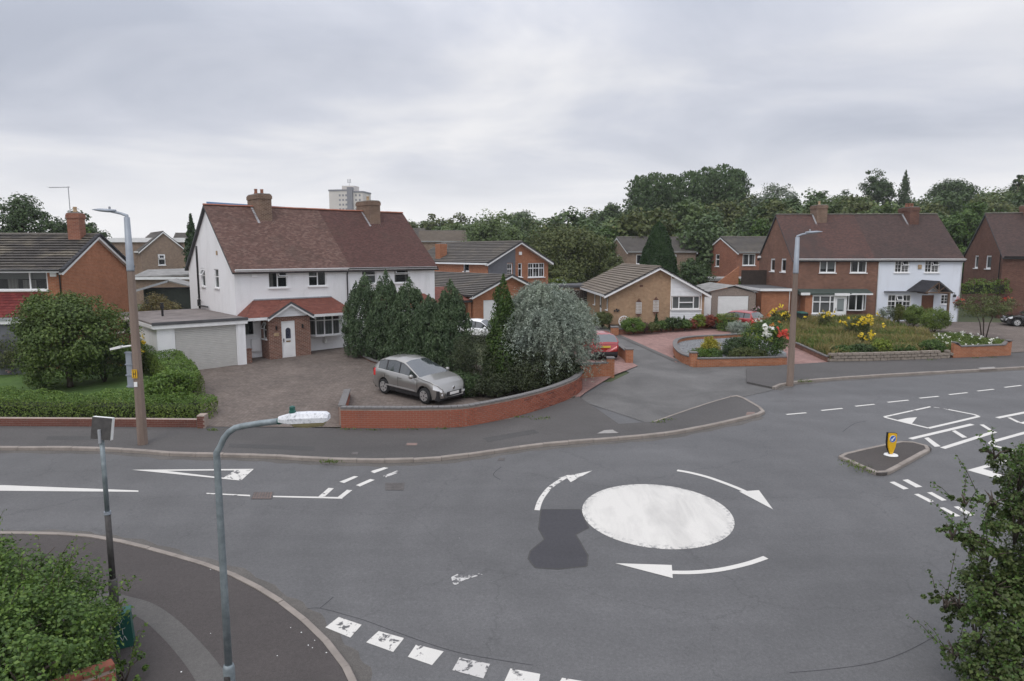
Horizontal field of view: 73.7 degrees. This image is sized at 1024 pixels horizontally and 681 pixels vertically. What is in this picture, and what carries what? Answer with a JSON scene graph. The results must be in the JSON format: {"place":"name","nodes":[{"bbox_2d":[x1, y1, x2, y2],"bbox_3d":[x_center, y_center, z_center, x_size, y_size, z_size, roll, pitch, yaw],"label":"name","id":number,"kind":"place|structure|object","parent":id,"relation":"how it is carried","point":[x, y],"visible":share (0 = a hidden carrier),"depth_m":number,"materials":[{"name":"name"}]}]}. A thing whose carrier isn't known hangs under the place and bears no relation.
{"place":"outdoors","nodes":[
{"label":"outdoors","id":0,"kind":"place"},
{"bbox_2d":[0,367,196,417],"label":"garden lawn","id":1,"kind":"structure","parent":0,"point":[86,387],"depth_m":31.83,"materials":[{"name":"plant"}]},
{"bbox_2d":[0,333,22,372],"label":"garden shrub","id":2,"kind":"object","parent":1,"relation":"on","point":[7,355],"visible":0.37,"depth_m":33.52,"materials":[{"name":"green plant"}]},
{"bbox_2d":[2,287,144,392],"bbox_3d":[-20.048,0.008,31.506,5.439,5.025,4.704,-5,9,-35],"label":"garden tree","id":3,"kind":"object","parent":1,"relation":"on","point":[68,317],"visible":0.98,"depth_m":30.24,"materials":[{"name":"green plant"}]},
{"bbox_2d":[81,331,126,381],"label":"garden shrub","id":4,"kind":"object","parent":1,"relation":"on","point":[106,361],"visible":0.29,"depth_m":31.96,"materials":[{"name":"green plant"}]},
{"bbox_2d":[0,385,217,418],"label":"front hedge","id":5,"kind":"object","parent":1,"relation":"on","point":[83,406],"visible":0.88,"depth_m":26.44,"materials":[{"name":"green plant"}]},
{"bbox_2d":[143,364,198,402],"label":"garden shrub","id":6,"kind":"object","parent":1,"relation":"on","point":[162,385],"visible":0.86,"depth_m":27.80,"materials":[{"name":"green plant"}]},
{"bbox_2d":[140,341,205,398],"bbox_3d":[-16.675,1.222,33.070,1.874,1.705,10.694,-6,9,-37],"label":"side hedge","id":7,"kind":"object","parent":1,"relation":"on","point":[157,364],"visible":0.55,"depth_m":31.80,"materials":[{"name":"green plant"}]},
{"bbox_2d":[0,531,356,680],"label":"pavement","id":8,"kind":"structure","parent":0,"point":[174,599],"depth_m":13.38,"materials":[{"name":"asphalt"}]},
{"bbox_2d":[0,509,149,680],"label":"overgrown hedge","id":9,"kind":"object","parent":8,"relation":"on","point":[24,630],"visible":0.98,"depth_m":11.01,"materials":[{"name":"green plant"}]},
{"bbox_2d":[50,659,115,680],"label":"brick wall","id":10,"kind":"structure","parent":8,"relation":"on","point":[107,668],"depth_m":10.53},
{"bbox_2d":[90,416,118,605],"bbox_3d":[-7.954,3.553,13.492,0.423,4.204,0.186,0,7,0],"label":"sign post","id":11,"kind":"object","parent":8,"relation":"on","point":[102,428],"visible":0.94,"depth_m":13.36,"materials":[{"name":"metal"}]},
{"bbox_2d":[112,605,134,648],"bbox_3d":[-7.189,5.346,12.637,0.330,0.790,0.290,-7,10,-23],"label":"utility cabinet","id":12,"kind":"object","parent":8,"relation":"on","point":[127,634],"visible":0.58,"depth_m":12.54,"materials":[{"name":"teal plastic"}]},
{"bbox_2d":[213,406,330,680],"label":"lamp post","id":13,"kind":"object","parent":8,"relation":"on","point":[303,419],"visible":1,"depth_m":9.93,"materials":[{"name":"metal"}]},
{"bbox_2d":[0,395,764,462],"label":"pavement beyond road","id":14,"kind":"structure","parent":0,"point":[577,420],"depth_m":24.29,"materials":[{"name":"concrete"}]},
{"bbox_2d":[92,206,147,445],"bbox_3d":[-13.241,-0.329,23.094,1.290,8.285,0.370,0,7,0],"label":"lamp post","id":15,"kind":"object","parent":14,"relation":"on","point":[134,370],"visible":1,"depth_m":23.09,"materials":[{"name":"concrete"}]},
{"bbox_2d":[193,347,575,426],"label":"block driveway","id":16,"kind":"structure","parent":0,"point":[259,388],"depth_m":31.12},
{"bbox_2d":[373,354,464,403],"bbox_3d":[-4.073,1.557,29.816,4.410,1.669,2.329,8,13,40],"label":"parked car","id":17,"kind":"object","parent":16,"relation":"on","point":[425,380],"visible":1,"depth_m":29.14,"materials":[{"name":"silver metal"}]},
{"bbox_2d":[360,349,540,400],"bbox_3d":[-2.868,1.478,35.807,5.580,0.540,17.352,-5,9,-34],"label":"shrub bed","id":18,"kind":"object","parent":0,"point":[484,397],"depth_m":29.79,"materials":[{"name":"soil"}]},
{"bbox_2d":[339,272,385,357],"bbox_3d":[-8.292,-1.390,38.874,2.989,5.009,3.042,0,7,0],"label":"conifer bush","id":19,"kind":"object","parent":18,"relation":"on","point":[354,327],"visible":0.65,"depth_m":38.21,"materials":[{"name":"green plant"}]},
{"bbox_2d":[363,269,404,359],"bbox_3d":[-6.927,-1.313,37.535,2.461,5.279,2.478,4,8,27],"label":"conifer bush","id":20,"kind":"object","parent":18,"relation":"on","point":[380,310],"visible":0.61,"depth_m":37.04,"materials":[{"name":"green plant"}]},
{"bbox_2d":[383,277,424,355],"bbox_3d":[-5.322,-0.848,35.588,2.739,4.981,2.742,0,7,0],"label":"conifer bush","id":21,"kind":"object","parent":18,"relation":"on","point":[408,296],"visible":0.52,"depth_m":34.97,"materials":[{"name":"green plant"}]},
{"bbox_2d":[403,294,449,366],"bbox_3d":[-4.182,-0.247,34.181,2.349,4.231,2.443,7,10,44],"label":"conifer bush","id":22,"kind":"object","parent":18,"relation":"on","point":[422,320],"visible":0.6,"depth_m":33.68,"materials":[{"name":"green plant"}]},
{"bbox_2d":[423,279,476,372],"bbox_3d":[-2.998,-0.555,33.588,2.626,5.024,2.516,-3,8,-25],"label":"conifer bush","id":23,"kind":"object","parent":18,"relation":"on","point":[454,314],"visible":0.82,"depth_m":33.05,"materials":[{"name":"green plant"}]},
{"bbox_2d":[452,369,483,397],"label":"garden shrub","id":24,"kind":"object","parent":18,"relation":"on","point":[468,380],"visible":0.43,"depth_m":29.49,"materials":[{"name":"green plant"}]},
{"bbox_2d":[449,326,513,381],"bbox_3d":[-1.257,0.800,31.095,3.474,3.007,3.175,0,7,0],"label":"garden shrub","id":25,"kind":"object","parent":18,"relation":"on","point":[463,356],"visible":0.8,"depth_m":30.64,"materials":[{"name":"green plant"}]},
{"bbox_2d":[480,373,514,396],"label":"garden shrub","id":26,"kind":"object","parent":18,"relation":"on","point":[498,385],"visible":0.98,"depth_m":29.26,"materials":[{"name":"green plant"}]},
{"bbox_2d":[481,273,525,380],"bbox_3d":[-0.385,-0.327,30.950,2.131,5.446,2.011,0,7,0],"label":"conifer bush","id":27,"kind":"object","parent":18,"relation":"on","point":[500,313],"visible":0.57,"depth_m":30.54,"materials":[{"name":"green plant"}]},
{"bbox_2d":[506,368,547,392],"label":"garden shrub","id":28,"kind":"object","parent":18,"relation":"on","point":[523,387],"visible":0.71,"depth_m":29.66,"materials":[{"name":"green plant"}]},
{"bbox_2d":[493,348,568,386],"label":"garden shrub","id":29,"kind":"object","parent":18,"relation":"on","point":[538,360],"visible":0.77,"depth_m":30.00,"materials":[{"name":"green plant"}]},
{"bbox_2d":[484,279,605,381],"bbox_3d":[1.539,-0.370,32.026,5.730,5.072,5.891,0,7,0],"label":"silver tree","id":30,"kind":"object","parent":18,"relation":"on","point":[551,310],"visible":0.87,"depth_m":30.70,"materials":[{"name":"green plant"}]},
{"bbox_2d":[0,369,1023,680],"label":"road","id":31,"kind":"structure","parent":0,"point":[778,541],"depth_m":17.15,"materials":[{"name":"asphalt"}]},
{"bbox_2d":[838,441,930,475],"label":"traffic island","id":32,"kind":"structure","parent":31,"relation":"on","point":[906,452],"depth_m":22.43,"materials":[{"name":"concrete"}]},
{"bbox_2d":[0,0,1023,237],"label":"sky","id":33,"kind":"structure","parent":0,"point":[153,112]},
{"bbox_2d":[137,273,1018,381],"bbox_3d":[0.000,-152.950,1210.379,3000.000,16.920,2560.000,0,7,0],"label":"ground","id":34,"kind":"structure","parent":0,"point":[960,319],"depth_m":55.88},
{"bbox_2d":[0,193,66,232],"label":"broadleaf tree","id":35,"kind":"object","parent":34,"relation":"on","point":[21,213],"visible":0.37,"depth_m":67.98,"materials":[{"name":"green plant"}]},
{"bbox_2d":[0,207,134,374],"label":"brick house","id":36,"kind":"structure","parent":34,"relation":"on","point":[77,258],"depth_m":36.58,"materials":[{"name":"brick"}]},
{"bbox_2d":[0,324,25,374],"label":"garage door","id":37,"kind":"structure","parent":36,"relation":"in","point":[3,328],"depth_m":33.80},
{"bbox_2d":[0,273,47,291],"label":"window","id":38,"kind":"structure","parent":36,"relation":"in","point":[28,285],"depth_m":34.76,"materials":[{"name":"plastic"}]},
{"bbox_2d":[0,417,196,426],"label":"brick wall","id":39,"kind":"structure","parent":34,"relation":"on","point":[87,421],"depth_m":25.54,"materials":[{"name":"brick"}]},
{"bbox_2d":[107,238,185,274],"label":"flat block","id":40,"kind":"structure","parent":34,"relation":"on","point":[119,244],"depth_m":94.08,"materials":[{"name":"beige brick"}]},
{"bbox_2d":[134,231,183,273],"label":"distant house","id":41,"kind":"structure","parent":34,"relation":"on","point":[160,250],"depth_m":92.81,"materials":[{"name":"beige brick"}]},
{"bbox_2d":[137,291,183,310],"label":"garden shrub","id":42,"kind":"object","parent":34,"relation":"on","point":[157,301],"visible":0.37,"depth_m":46.32,"materials":[{"name":"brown plant"}]},
{"bbox_2d":[135,268,188,303],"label":"lean to roof","id":43,"kind":"object","parent":34,"relation":"on","point":[145,278],"visible":0.31,"depth_m":70.29,"materials":[{"name":"grey plastic"}]},
{"bbox_2d":[136,279,190,309],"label":"garden shed","id":44,"kind":"structure","parent":34,"relation":"on","point":[180,295],"depth_m":60.73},
{"bbox_2d":[116,303,251,369],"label":"flat roof garage","id":45,"kind":"structure","parent":34,"relation":"on","point":[203,338],"depth_m":35.56,"materials":[{"name":"paint"}]},
{"bbox_2d":[174,325,237,369],"bbox_3d":[-15.834,0.400,35.420,3.020,2.250,0.065,-6,10,-40],"label":"garage door","id":46,"kind":"structure","parent":45,"relation":"in","point":[212,346],"depth_m":35.47,"materials":[{"name":"metal"}]},
{"bbox_2d":[181,213,195,267],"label":"conifer tree","id":47,"kind":"object","parent":34,"relation":"on","point":[191,230],"visible":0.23,"depth_m":78.73,"materials":[{"name":"green plant"}]},
{"bbox_2d":[184,189,438,359],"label":"semi detached house","id":48,"kind":"structure","parent":34,"relation":"on","point":[282,279],"depth_m":40.87,"materials":[{"name":"paint"}]},
{"bbox_2d":[282,322,293,357],"bbox_3d":[-12.668,-0.024,38.674,0.636,2.038,0.095,-6,10,-40],"label":"door","id":49,"kind":"structure","parent":48,"relation":"in","point":[288,335],"depth_m":38.67,"materials":[{"name":"plastic"}]},
{"bbox_2d":[310,315,341,342],"bbox_3d":[-11.107,-0.774,40.966,2.250,1.820,0.750,-6,10,-40],"label":"bay window","id":50,"kind":"structure","parent":48,"relation":"in","point":[324,326],"depth_m":40.72,"materials":[{"name":"plastic"}]},
{"bbox_2d":[328,179,370,209],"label":"tower block","id":51,"kind":"structure","parent":34,"relation":"on","point":[346,197],"depth_m":411.06,"materials":[{"name":"grey"}]},
{"bbox_2d":[419,230,466,249],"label":"distant house","id":52,"kind":"structure","parent":34,"relation":"on","point":[429,239],"depth_m":100.29,"materials":[{"name":"beige brick"}]},
{"bbox_2d":[340,370,582,427],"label":"brick wall","id":53,"kind":"structure","parent":34,"relation":"on","point":[480,412],"depth_m":25.48,"materials":[{"name":"brick"}]},
{"bbox_2d":[427,240,553,319],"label":"gabled house","id":54,"kind":"structure","parent":34,"relation":"on","point":[473,271],"depth_m":61.14,"materials":[{"name":"orange brick"}]},
{"bbox_2d":[461,208,524,241],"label":"broadleaf tree","id":55,"kind":"object","parent":34,"relation":"on","point":[484,231],"visible":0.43,"depth_m":92.85,"materials":[{"name":"green plant"}]},
{"bbox_2d":[548,259,585,282],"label":"broadleaf tree","id":56,"kind":"object","parent":34,"relation":"on","point":[575,272],"visible":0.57,"depth_m":67.12,"materials":[{"name":"green plant"}]},
{"bbox_2d":[521,222,618,281],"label":"broadleaf tree","id":57,"kind":"object","parent":34,"relation":"on","point":[583,250],"visible":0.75,"depth_m":75.11,"materials":[{"name":"green plant"}]},
{"bbox_2d":[581,356,614,377],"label":"brick wall","id":58,"kind":"structure","parent":34,"relation":"on","point":[606,367],"depth_m":33.83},
{"bbox_2d":[590,202,623,225],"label":"broadleaf tree","id":59,"kind":"object","parent":34,"relation":"on","point":[610,209],"visible":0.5,"depth_m":136.24,"materials":[{"name":"green plant"}]},
{"bbox_2d":[619,174,656,218],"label":"poplar tree","id":60,"kind":"object","parent":34,"relation":"on","point":[638,194],"visible":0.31,"depth_m":118.50,"materials":[{"name":"green plant"}]},
{"bbox_2d":[580,263,711,327],"bbox_3d":[10.561,-3.802,57.614,8.238,5.250,13.020,0,7,-3],"label":"bungalow","id":61,"kind":"object","parent":34,"relation":"on","point":[623,288],"visible":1,"depth_m":51.62,"materials":[{"name":"brick"}]},
{"bbox_2d":[672,296,699,308],"bbox_3d":[13.182,-2.893,51.855,2.160,1.000,0.144,0,7,-3],"label":"window","id":62,"kind":"structure","parent":61,"relation":"in","point":[678,302],"depth_m":51.88,"materials":[{"name":"plastic"}]},
{"bbox_2d":[611,236,697,272],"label":"distant house","id":63,"kind":"structure","parent":34,"relation":"on","point":[629,250],"depth_m":85.98,"materials":[{"name":"beige brick"}]},
{"bbox_2d":[639,220,678,274],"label":"conifer tree","id":64,"kind":"object","parent":34,"relation":"on","point":[660,252],"visible":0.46,"depth_m":65.41,"materials":[{"name":"green plant"}]},
{"bbox_2d":[645,172,672,211],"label":"poplar tree","id":65,"kind":"object","parent":34,"relation":"on","point":[656,179],"visible":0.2,"depth_m":122.06,"materials":[{"name":"green plant"}]},
{"bbox_2d":[664,170,708,216],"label":"tree","id":66,"kind":"object","parent":34,"relation":"on","point":[689,192],"visible":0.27,"depth_m":118.32,"materials":[{"name":"green plant"}]},
{"bbox_2d":[675,257,716,291],"bbox_3d":[16.399,-5.031,62.031,3.534,5.018,4.024,-2,8,-17],"label":"broadleaf tree","id":67,"kind":"object","parent":34,"relation":"on","point":[689,271],"visible":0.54,"depth_m":61.03,"materials":[{"name":"green plant"}]},
{"bbox_2d":[690,166,725,208],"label":"tree","id":68,"kind":"object","parent":34,"relation":"on","point":[711,181],"visible":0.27,"depth_m":121.68,"materials":[{"name":"green plant"}]},
{"bbox_2d":[673,333,742,366],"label":"brick wall","id":69,"kind":"structure","parent":34,"relation":"on","point":[689,359],"depth_m":39.56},
{"bbox_2d":[408,176,1023,282],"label":"woodland","id":70,"kind":"object","parent":34,"relation":"on","point":[702,228],"visible":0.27,"depth_m":96.95,"materials":[{"name":"green plant"}]},
{"bbox_2d":[696,282,755,316],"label":"sectional garage","id":71,"kind":"structure","parent":34,"relation":"on","point":[729,298],"depth_m":54.16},
{"bbox_2d":[717,296,747,315],"bbox_3d":[17.553,-2.476,54.287,2.460,2.130,0.065,0,7,-3],"label":"garage door","id":72,"kind":"structure","parent":71,"relation":"in","point":[726,304],"depth_m":54.20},
{"bbox_2d":[716,168,754,213],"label":"tree","id":73,"kind":"object","parent":34,"relation":"on","point":[734,185],"visible":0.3,"depth_m":118.33,"materials":[{"name":"green plant"}]},
{"bbox_2d":[705,236,766,276],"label":"distant house","id":74,"kind":"structure","parent":34,"relation":"on","point":[731,253],"depth_m":81.48,"materials":[{"name":"red brick"}]},
{"bbox_2d":[697,356,786,366],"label":"brick wall","id":75,"kind":"structure","parent":34,"relation":"on","point":[739,361],"depth_m":36.68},
{"bbox_2d":[714,267,791,318],"bbox_3d":[20.215,-3.740,57.957,4.520,4.900,7.040,0,7,2],"label":"flat roof extension","id":76,"kind":"object","parent":34,"relation":"on","point":[769,298],"visible":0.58,"depth_m":55.66,"materials":[{"name":"orange brick"}]},
{"bbox_2d":[738,217,771,235],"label":"broadleaf tree","id":77,"kind":"object","parent":34,"relation":"on","point":[754,230],"visible":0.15,"depth_m":86.22,"materials":[{"name":"green plant"}]},
{"bbox_2d":[748,182,801,205],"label":"broadleaf tree","id":78,"kind":"object","parent":34,"relation":"on","point":[783,193],"visible":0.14,"depth_m":114.94,"materials":[{"name":"green plant"}]},
{"bbox_2d":[757,201,966,321],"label":"semi detached house","id":79,"kind":"structure","parent":34,"relation":"on","point":[908,255],"depth_m":54.73,"materials":[{"name":"brown brick"}]},
{"bbox_2d":[811,295,834,313],"bbox_3d":[24.588,-2.813,53.932,1.870,1.490,0.230,0,7,2],"label":"window","id":80,"kind":"structure","parent":79,"relation":"in","point":[819,304],"depth_m":54.00,"materials":[{"name":"plastic"}]},
{"bbox_2d":[846,295,865,310],"bbox_3d":[27.360,-3.059,54.434,1.940,1.330,0.690,0,7,2],"label":"bay window","id":81,"kind":"structure","parent":79,"relation":"in","point":[854,302],"depth_m":54.70,"materials":[{"name":"plastic"}]},
{"bbox_2d":[856,168,899,204],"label":"broadleaf tree","id":82,"kind":"object","parent":34,"relation":"on","point":[882,189],"visible":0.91,"depth_m":146.27,"materials":[{"name":"green plant"}]},
{"bbox_2d":[895,170,912,207],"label":"conifer tree","id":83,"kind":"object","parent":34,"relation":"on","point":[905,192],"visible":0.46,"depth_m":146.56,"materials":[{"name":"green plant"}]},
{"bbox_2d":[902,304,925,325],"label":"clipped hedge","id":84,"kind":"object","parent":34,"relation":"on","point":[912,314],"visible":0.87,"depth_m":51.25,"materials":[{"name":"green plant"}]},
{"bbox_2d":[915,306,953,331],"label":"clipped hedge","id":85,"kind":"object","parent":34,"relation":"on","point":[943,317],"visible":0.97,"depth_m":48.37,"materials":[{"name":"green plant"}]},
{"bbox_2d":[927,177,983,201],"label":"broadleaf tree","id":86,"kind":"object","parent":34,"relation":"on","point":[958,186],"visible":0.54,"depth_m":145.11,"materials":[{"name":"green plant"}]},
{"bbox_2d":[941,201,988,292],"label":"broadleaf tree","id":87,"kind":"object","parent":34,"relation":"on","point":[960,229],"visible":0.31,"depth_m":81.92,"materials":[{"name":"green plant"}]},
{"bbox_2d":[950,339,1012,357],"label":"brick wall","id":88,"kind":"structure","parent":34,"relation":"on","point":[958,350],"depth_m":38.93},
{"bbox_2d":[952,294,1023,337],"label":"tree","id":89,"kind":"object","parent":34,"relation":"on","point":[992,311],"visible":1,"depth_m":45.42,"materials":[{"name":"green plant"}]},
{"bbox_2d":[962,186,1021,210],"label":"broadleaf tree","id":90,"kind":"object","parent":34,"relation":"on","point":[1010,195],"visible":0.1,"depth_m":108.31,"materials":[{"name":"green plant"}]},
{"bbox_2d":[961,205,1023,317],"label":"brick house","id":91,"kind":"structure","parent":34,"relation":"on","point":[994,249],"depth_m":58.54,"materials":[{"name":"brick"}]},
{"bbox_2d":[960,277,1012,294],"bbox_3d":[39.104,-4.521,56.410,5.075,1.429,1.696,-2,8,-15],"label":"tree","id":92,"kind":"object","parent":91,"relation":"attached to","point":[982,288],"visible":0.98,"depth_m":56.12,"materials":[{"name":"green plant"}]},
{"bbox_2d":[561,344,637,396],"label":"neighbour driveway","id":93,"kind":"structure","parent":0,"point":[621,365],"depth_m":35.12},
{"bbox_2d":[579,331,618,357],"bbox_3d":[4.913,0.104,39.677,2.152,1.488,3.840,-1,7,-9],"label":"parked car","id":94,"kind":"object","parent":93,"relation":"on","point":[609,340],"visible":0.55,"depth_m":37.92,"materials":[{"name":"red paint"}]},
{"bbox_2d":[560,326,772,421],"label":"side lane","id":95,"kind":"structure","parent":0,"point":[651,386],"depth_m":31.75,"materials":[{"name":"asphalt"}]},
{"bbox_2d":[618,326,753,361],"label":"bungalow driveway","id":96,"kind":"structure","parent":0,"point":[661,342],"depth_m":46.97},
{"bbox_2d":[620,316,647,333],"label":"garden shrub","id":97,"kind":"object","parent":96,"relation":"on","point":[625,324],"visible":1,"depth_m":47.32,"materials":[{"name":"green plant"}]},
{"bbox_2d":[711,310,765,328],"bbox_3d":[16.393,-1.549,50.103,2.192,1.469,4.140,-6,9,-38],"label":"parked car","id":98,"kind":"object","parent":96,"relation":"on","point":[745,315],"visible":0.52,"depth_m":48.83,"materials":[{"name":"red paint"}]},
{"bbox_2d":[678,337,785,356],"bbox_3d":[12.879,0.410,40.958,6.877,0.256,8.528,0,7,0],"label":"gravel bed","id":99,"kind":"object","parent":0,"point":[686,346],"visible":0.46,"depth_m":41.98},
{"bbox_2d":[727,346,769,356],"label":"garden shrub","id":100,"kind":"object","parent":99,"relation":"on","point":[743,352],"visible":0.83,"depth_m":37.09,"materials":[{"name":"green plant"}]},
{"bbox_2d":[736,313,788,355],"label":"garden shrub","id":101,"kind":"object","parent":99,"relation":"on","point":[775,336],"visible":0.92,"depth_m":37.52,"materials":[{"name":"green plant"}]},
{"bbox_2d":[779,341,825,363],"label":"driveway","id":102,"kind":"structure","parent":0,"point":[802,357],"depth_m":39.13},
{"bbox_2d":[769,313,949,356],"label":"meadow grass","id":103,"kind":"structure","parent":0,"point":[824,338],"depth_m":44.27,"materials":[{"name":"plant"}]},
{"bbox_2d":[747,352,1023,389],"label":"pavement","id":104,"kind":"structure","parent":0,"point":[773,377],"depth_m":35.63,"materials":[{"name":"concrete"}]},
{"bbox_2d":[786,229,822,386],"bbox_3d":[13.549,-1.427,31.673,1.290,7.376,0.340,0,7,0],"label":"lamp post","id":105,"kind":"object","parent":104,"relation":"on","point":[791,358],"visible":0.96,"depth_m":31.61,"materials":[{"name":"metal"}]},
{"bbox_2d":[827,350,953,361],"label":"stone wall","id":106,"kind":"structure","parent":104,"relation":"on","point":[892,355],"depth_m":37.87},
{"bbox_2d":[895,321,1023,352],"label":"driveway","id":107,"kind":"structure","parent":0,"point":[1005,331],"depth_m":49.60,"materials":[{"name":"asphalt"}]},
{"bbox_2d":[906,427,1023,680],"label":"roadside tree","id":108,"kind":"object","parent":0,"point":[1003,587],"visible":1,"depth_m":11.56,"materials":[{"name":"green plant"}]},
{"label":"meadow garden","id":109,"kind":"structure","parent":0,"visible":0},
{"bbox_2d":[839,311,885,334],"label":"flowering plant","id":110,"kind":"object","parent":109,"relation":"on","point":[857,319],"visible":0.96,"depth_m":44.51,"materials":[{"name":"yellow plant"}]},
{"bbox_2d":[934,331,1004,351],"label":"ground cover","id":111,"kind":"object","parent":109,"relation":"on","point":[962,338],"visible":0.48,"depth_m":43.79,"materials":[{"name":"green plant"}]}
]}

